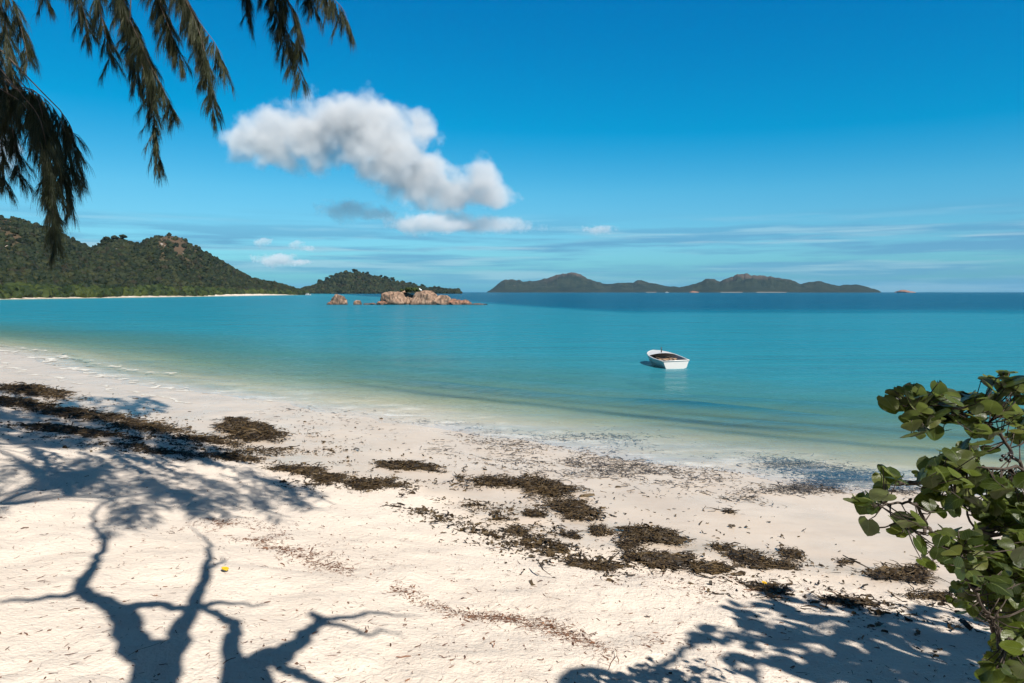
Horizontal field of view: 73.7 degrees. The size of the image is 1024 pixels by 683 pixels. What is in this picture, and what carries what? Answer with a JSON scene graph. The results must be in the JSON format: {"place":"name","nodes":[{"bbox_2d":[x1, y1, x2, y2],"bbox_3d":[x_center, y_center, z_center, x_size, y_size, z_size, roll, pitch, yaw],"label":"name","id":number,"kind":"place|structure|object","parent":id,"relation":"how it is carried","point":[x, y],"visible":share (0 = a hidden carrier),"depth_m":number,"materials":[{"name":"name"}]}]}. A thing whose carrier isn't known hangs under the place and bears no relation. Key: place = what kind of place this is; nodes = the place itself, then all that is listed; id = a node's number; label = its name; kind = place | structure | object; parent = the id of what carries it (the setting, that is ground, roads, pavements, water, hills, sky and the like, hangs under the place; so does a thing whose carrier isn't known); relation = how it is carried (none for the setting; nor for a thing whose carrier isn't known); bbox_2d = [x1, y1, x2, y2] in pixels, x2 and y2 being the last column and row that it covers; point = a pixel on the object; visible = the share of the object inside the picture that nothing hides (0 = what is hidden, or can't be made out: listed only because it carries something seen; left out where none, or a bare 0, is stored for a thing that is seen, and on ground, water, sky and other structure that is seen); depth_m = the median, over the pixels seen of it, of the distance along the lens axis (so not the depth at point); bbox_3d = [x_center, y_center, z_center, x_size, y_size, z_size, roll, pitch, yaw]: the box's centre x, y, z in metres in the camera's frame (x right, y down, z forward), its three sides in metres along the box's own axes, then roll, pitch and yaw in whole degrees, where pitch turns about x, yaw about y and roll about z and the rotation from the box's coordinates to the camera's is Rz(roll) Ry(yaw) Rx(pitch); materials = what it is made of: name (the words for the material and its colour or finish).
{"place":"outdoors","nodes":[
{"label":"outdoors","id":0,"kind":"place"},
{"bbox_2d":[0,218,207,295],"bbox_3d":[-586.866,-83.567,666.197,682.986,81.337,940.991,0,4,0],"label":"hills","id":1,"kind":"structure","parent":0,"point":[179,249],"depth_m":722.81,"materials":[{"name":"stone"}]},
{"bbox_2d":[97,234,126,244],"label":"ridge trees","id":2,"kind":"object","parent":1,"relation":"on","point":[105,240],"visible":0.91,"depth_m":766.98,"materials":[{"name":"green plant"}]},
{"bbox_2d":[0,215,303,294],"bbox_3d":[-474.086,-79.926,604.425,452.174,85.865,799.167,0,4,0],"label":"hillside forest","id":3,"kind":"object","parent":1,"relation":"on","point":[119,262],"visible":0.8,"depth_m":577.56,"materials":[{"name":"green plant"}]},
{"bbox_2d":[0,281,309,298],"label":"coastal thicket","id":4,"kind":"object","parent":1,"relation":"on","point":[41,290],"visible":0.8,"depth_m":422.48,"materials":[{"name":"green plant"}]},
{"bbox_2d":[0,294,1023,682],"bbox_3d":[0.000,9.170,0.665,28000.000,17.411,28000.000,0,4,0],"label":"ground","id":5,"kind":"structure","parent":0,"point":[164,500],"depth_m":7.63,"materials":[{"name":"beige sand"}]},
{"bbox_2d":[0,380,90,400],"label":"seaweed clump","id":6,"kind":"object","parent":5,"relation":"on","point":[34,389],"visible":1,"depth_m":22.72,"materials":[{"name":"brown plant"}]},
{"bbox_2d":[0,395,101,414],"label":"seaweed clump","id":7,"kind":"object","parent":5,"relation":"on","point":[13,401],"visible":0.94,"depth_m":18.86,"materials":[{"name":"brown plant"}]},
{"bbox_2d":[7,419,158,442],"bbox_3d":[-9.106,1.943,14.541,4.118,0.311,1.218,2,5,23],"label":"seaweed clump","id":8,"kind":"object","parent":5,"relation":"on","point":[67,429],"visible":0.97,"depth_m":14.50,"materials":[{"name":"brown plant"}]},
{"bbox_2d":[20,403,167,426],"bbox_3d":[-11.002,1.897,17.714,6.052,0.364,2.030,2,5,31],"label":"seaweed clump","id":9,"kind":"object","parent":5,"relation":"on","point":[79,412],"visible":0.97,"depth_m":17.60,"materials":[{"name":"brown plant"}]},
{"bbox_2d":[94,416,214,438],"bbox_3d":[-8.566,2.016,16.095,4.232,0.328,1.938,2,5,30],"label":"seaweed clump","id":10,"kind":"object","parent":5,"relation":"on","point":[143,425],"visible":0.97,"depth_m":16.05,"materials":[{"name":"brown plant"}]},
{"bbox_2d":[123,444,223,460],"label":"seaweed clump","id":11,"kind":"object","parent":5,"relation":"on","point":[161,450],"visible":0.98,"depth_m":12.72,"materials":[{"name":"brown plant"}]},
{"bbox_2d":[0,0,357,271],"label":"casuarina tree","id":12,"kind":"object","parent":5,"relation":"on","point":[43,132],"visible":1,"depth_m":6.64,"materials":[{"name":"green plant"}]},
{"bbox_2d":[151,431,248,448],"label":"seaweed clump","id":13,"kind":"object","parent":5,"relation":"on","point":[212,439],"visible":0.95,"depth_m":14.86,"materials":[{"name":"brown plant"}]},
{"bbox_2d":[213,416,254,423],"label":"seaweed clump","id":14,"kind":"object","parent":5,"relation":"on","point":[229,419],"visible":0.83,"depth_m":17.82,"materials":[{"name":"brown plant"}]},
{"bbox_2d":[203,450,265,462],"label":"seaweed clump","id":15,"kind":"object","parent":5,"relation":"on","point":[231,456],"visible":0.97,"depth_m":12.70,"materials":[{"name":"brown plant"}]},
{"bbox_2d":[209,419,296,442],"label":"seaweed clump","id":16,"kind":"object","parent":5,"relation":"on","point":[250,431],"visible":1,"depth_m":15.98,"materials":[{"name":"brown plant"}]},
{"bbox_2d":[257,460,330,475],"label":"seaweed clump","id":17,"kind":"object","parent":5,"relation":"on","point":[298,469],"visible":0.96,"depth_m":12.00,"materials":[{"name":"brown plant"}]},
{"bbox_2d":[302,472,356,483],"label":"seaweed clump","id":18,"kind":"object","parent":5,"relation":"on","point":[326,476],"visible":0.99,"depth_m":11.51,"materials":[{"name":"brown plant"}]},
{"bbox_2d":[335,473,411,490],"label":"seaweed clump","id":19,"kind":"object","parent":5,"relation":"on","point":[365,485],"visible":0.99,"depth_m":11.15,"materials":[{"name":"brown plant"}]},
{"bbox_2d":[369,458,450,473],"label":"seaweed clump","id":20,"kind":"object","parent":5,"relation":"on","point":[405,465],"visible":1,"depth_m":12.94,"materials":[{"name":"brown plant"}]},
{"bbox_2d":[0,434,984,682],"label":"twig litter","id":21,"kind":"object","parent":5,"relation":"on","point":[476,615],"visible":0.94,"depth_m":5.54,"materials":[{"name":"brown plant"}]},
{"bbox_2d":[0,391,988,658],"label":"seaweed scraps","id":22,"kind":"object","parent":5,"relation":"on","point":[524,543],"visible":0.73,"depth_m":9.33,"materials":[{"name":"brown plant"}]},
{"bbox_2d":[449,472,563,489],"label":"seaweed clump","id":23,"kind":"object","parent":5,"relation":"on","point":[490,481],"visible":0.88,"depth_m":11.99,"materials":[{"name":"brown plant"}]},
{"bbox_2d":[498,522,535,533],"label":"seaweed clump","id":24,"kind":"object","parent":5,"relation":"on","point":[515,529],"visible":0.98,"depth_m":8.91,"materials":[{"name":"brown plant"}]},
{"bbox_2d":[511,505,548,517],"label":"seaweed clump","id":25,"kind":"object","parent":5,"relation":"on","point":[536,512],"visible":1,"depth_m":9.81,"materials":[{"name":"brown plant"}]},
{"bbox_2d":[507,473,591,503],"bbox_3d":[0.625,2.470,11.616,1.567,0.192,2.036,0,4,0],"label":"seaweed clump","id":26,"kind":"object","parent":5,"relation":"on","point":[534,484],"visible":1,"depth_m":11.51,"materials":[{"name":"brown plant"}]},
{"bbox_2d":[546,538,573,553],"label":"seaweed clump","id":27,"kind":"object","parent":5,"relation":"on","point":[561,547],"visible":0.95,"depth_m":7.93,"materials":[{"name":"brown plant"}]},
{"bbox_2d":[552,528,584,539],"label":"seaweed clump","id":28,"kind":"object","parent":5,"relation":"on","point":[572,534],"visible":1,"depth_m":8.76,"materials":[{"name":"brown plant"}]},
{"bbox_2d":[533,496,609,522],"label":"seaweed clump","id":29,"kind":"object","parent":5,"relation":"on","point":[573,508],"visible":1,"depth_m":10.19,"materials":[{"name":"brown plant"}]},
{"bbox_2d":[216,404,944,515],"bbox_3d":[0.606,2.357,16.069,17.910,0.392,8.002,3,5,39],"label":"drowned seaweed","id":30,"kind":"object","parent":5,"relation":"on","point":[844,478],"visible":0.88,"depth_m":13.33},
{"bbox_2d":[548,552,632,571],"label":"seaweed clump","id":31,"kind":"object","parent":5,"relation":"on","point":[593,564],"visible":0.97,"depth_m":7.37,"materials":[{"name":"brown plant"}]},
{"bbox_2d":[579,521,617,535],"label":"seaweed clump","id":32,"kind":"object","parent":5,"relation":"on","point":[596,530],"visible":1,"depth_m":9.06,"materials":[{"name":"brown plant"}]},
{"bbox_2d":[611,537,649,550],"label":"seaweed clump","id":33,"kind":"object","parent":5,"relation":"on","point":[625,544],"visible":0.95,"depth_m":8.38,"materials":[{"name":"brown plant"}]},
{"bbox_2d":[608,521,694,550],"bbox_3d":[1.826,2.551,8.977,1.135,0.234,1.441,4,5,41],"label":"seaweed clump","id":34,"kind":"object","parent":5,"relation":"on","point":[657,534],"visible":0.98,"depth_m":8.89,"materials":[{"name":"brown plant"}]},
{"bbox_2d":[608,546,705,573],"bbox_3d":[1.711,2.529,7.769,1.243,0.300,1.046,0,4,0],"label":"seaweed clump","id":35,"kind":"object","parent":5,"relation":"on","point":[665,558],"visible":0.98,"depth_m":7.73,"materials":[{"name":"brown plant"}]},
{"bbox_2d":[677,551,737,577],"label":"seaweed clump","id":36,"kind":"object","parent":5,"relation":"on","point":[713,567],"visible":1,"depth_m":7.50,"materials":[{"name":"brown plant"}]},
{"bbox_2d":[703,540,740,551],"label":"seaweed clump","id":37,"kind":"object","parent":5,"relation":"on","point":[721,547],"visible":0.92,"depth_m":8.68,"materials":[{"name":"brown plant"}]},
{"bbox_2d":[708,507,738,513],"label":"seaweed clump","id":38,"kind":"object","parent":5,"relation":"on","point":[729,510],"visible":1,"depth_m":10.48,"materials":[{"name":"brown plant"}]},
{"bbox_2d":[721,546,783,565],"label":"seaweed clump","id":39,"kind":"object","parent":5,"relation":"on","point":[747,555],"visible":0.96,"depth_m":8.18,"materials":[{"name":"brown plant"}]},
{"bbox_2d":[734,576,794,595],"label":"seaweed clump","id":40,"kind":"object","parent":5,"relation":"on","point":[774,586],"visible":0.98,"depth_m":6.93,"materials":[{"name":"brown plant"}]},
{"bbox_2d":[724,555,819,570],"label":"seaweed clump","id":41,"kind":"object","parent":5,"relation":"on","point":[785,564],"visible":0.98,"depth_m":7.94,"materials":[{"name":"brown plant"}]},
{"bbox_2d":[767,544,807,564],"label":"seaweed clump","id":42,"kind":"object","parent":5,"relation":"on","point":[792,552],"visible":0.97,"depth_m":8.48,"materials":[{"name":"brown plant"}]},
{"bbox_2d":[831,557,860,564],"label":"seaweed clump","id":43,"kind":"object","parent":5,"relation":"on","point":[843,561],"visible":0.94,"depth_m":8.35,"materials":[{"name":"brown plant"}]},
{"bbox_2d":[804,589,906,610],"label":"seaweed clump","id":44,"kind":"object","parent":5,"relation":"on","point":[856,601],"visible":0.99,"depth_m":6.60,"materials":[{"name":"brown plant"}]},
{"bbox_2d":[843,555,910,581],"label":"seaweed clump","id":45,"kind":"object","parent":5,"relation":"on","point":[881,572],"visible":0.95,"depth_m":7.81,"materials":[{"name":"brown plant"}]},
{"bbox_2d":[883,555,948,589],"bbox_3d":[4.633,2.649,7.829,0.670,0.203,1.655,3,5,31],"label":"seaweed clump","id":46,"kind":"object","parent":5,"relation":"on","point":[919,573],"visible":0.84,"depth_m":7.76,"materials":[{"name":"brown plant"}]},
{"bbox_2d":[894,586,956,604],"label":"seaweed clump","id":47,"kind":"object","parent":5,"relation":"on","point":[935,595],"visible":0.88,"depth_m":6.98,"materials":[{"name":"brown plant"}]},
{"bbox_2d":[843,370,1023,682],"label":"leafy shrub","id":48,"kind":"object","parent":5,"relation":"on","point":[983,564],"visible":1,"depth_m":2.47,"materials":[{"name":"green plant"}]},
{"bbox_2d":[0,292,1023,447],"bbox_3d":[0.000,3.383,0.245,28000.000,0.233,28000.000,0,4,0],"label":"water","id":49,"kind":"structure","parent":0,"point":[748,354],"depth_m":50.44,"materials":[{"name":"teal liquid"}]},
{"bbox_2d":[0,347,311,404],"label":"sea foam","id":50,"kind":"object","parent":49,"relation":"on","point":[66,356],"visible":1,"depth_m":30.41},
{"bbox_2d":[330,294,347,304],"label":"boulder","id":51,"kind":"object","parent":49,"relation":"in","point":[336,299],"visible":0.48,"depth_m":188.06,"materials":[{"name":"beige stone"}]},
{"bbox_2d":[353,300,361,304],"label":"boulder","id":52,"kind":"object","parent":49,"relation":"in","point":[357,302],"visible":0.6,"depth_m":188.31,"materials":[{"name":"beige stone"}]},
{"bbox_2d":[376,301,386,304],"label":"boulder","id":53,"kind":"object","parent":49,"relation":"in","point":[381,303],"visible":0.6,"depth_m":185.98,"materials":[{"name":"orange stone"}]},
{"bbox_2d":[380,291,406,304],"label":"boulder","id":54,"kind":"object","parent":49,"relation":"in","point":[394,298],"visible":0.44,"depth_m":187.54,"materials":[{"name":"beige stone"}]},
{"bbox_2d":[402,290,413,304],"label":"boulder","id":55,"kind":"object","parent":49,"relation":"in","point":[408,296],"visible":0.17,"depth_m":192.50,"materials":[{"name":"beige stone"}]},
{"bbox_2d":[400,287,419,291],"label":"bush","id":56,"kind":"object","parent":55,"relation":"on","point":[411,289],"visible":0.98,"depth_m":191.06,"materials":[{"name":"green plant"}]},
{"bbox_2d":[409,290,436,304],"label":"boulder","id":57,"kind":"object","parent":49,"relation":"in","point":[424,297],"visible":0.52,"depth_m":186.95,"materials":[{"name":"beige stone"}]},
{"bbox_2d":[431,295,451,304],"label":"boulder","id":58,"kind":"object","parent":49,"relation":"in","point":[441,300],"visible":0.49,"depth_m":186.56,"materials":[{"name":"beige stone"}]},
{"bbox_2d":[447,298,461,304],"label":"boulder","id":59,"kind":"object","parent":49,"relation":"in","point":[453,301],"visible":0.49,"depth_m":186.76,"materials":[{"name":"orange stone"}]},
{"bbox_2d":[461,299,471,304],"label":"boulder","id":60,"kind":"object","parent":49,"relation":"in","point":[465,302],"visible":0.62,"depth_m":187.47,"materials":[{"name":"orange stone"}]},
{"bbox_2d":[647,347,689,368],"bbox_3d":[7.278,0.771,32.646,1.458,0.894,3.119,-3,5,-8],"label":"rowing boat","id":61,"kind":"object","parent":49,"relation":"on","point":[665,359],"visible":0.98,"depth_m":32.13,"materials":[{"name":"white paint"}]},
{"bbox_2d":[894,290,915,292],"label":"boulder","id":62,"kind":"object","parent":49,"relation":"in","point":[902,291],"visible":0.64,"depth_m":3863.50,"materials":[{"name":"stone"}]},
{"bbox_2d":[0,0,1023,291],"label":"sky","id":63,"kind":"structure","parent":0,"point":[466,145],"materials":[{"name":"blue"}]},
{"bbox_2d":[487,272,675,292],"bbox_3d":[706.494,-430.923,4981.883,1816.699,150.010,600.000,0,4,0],"label":"island","id":64,"kind":"structure","parent":0,"point":[571,282],"depth_m":4851.89,"materials":[{"name":"green plant"}]},
{"bbox_2d":[656,273,880,292],"bbox_3d":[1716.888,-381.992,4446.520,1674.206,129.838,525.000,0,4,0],"label":"island","id":65,"kind":"structure","parent":0,"point":[743,283],"depth_m":4322.50,"materials":[{"name":"green plant"}]},
{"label":"headland","id":66,"kind":"structure","parent":0,"visible":0},
{"bbox_2d":[299,269,461,293],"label":"headland forest","id":67,"kind":"object","parent":66,"relation":"on","point":[347,282],"visible":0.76,"depth_m":1468.74,"materials":[{"name":"green plant"}]}
]}

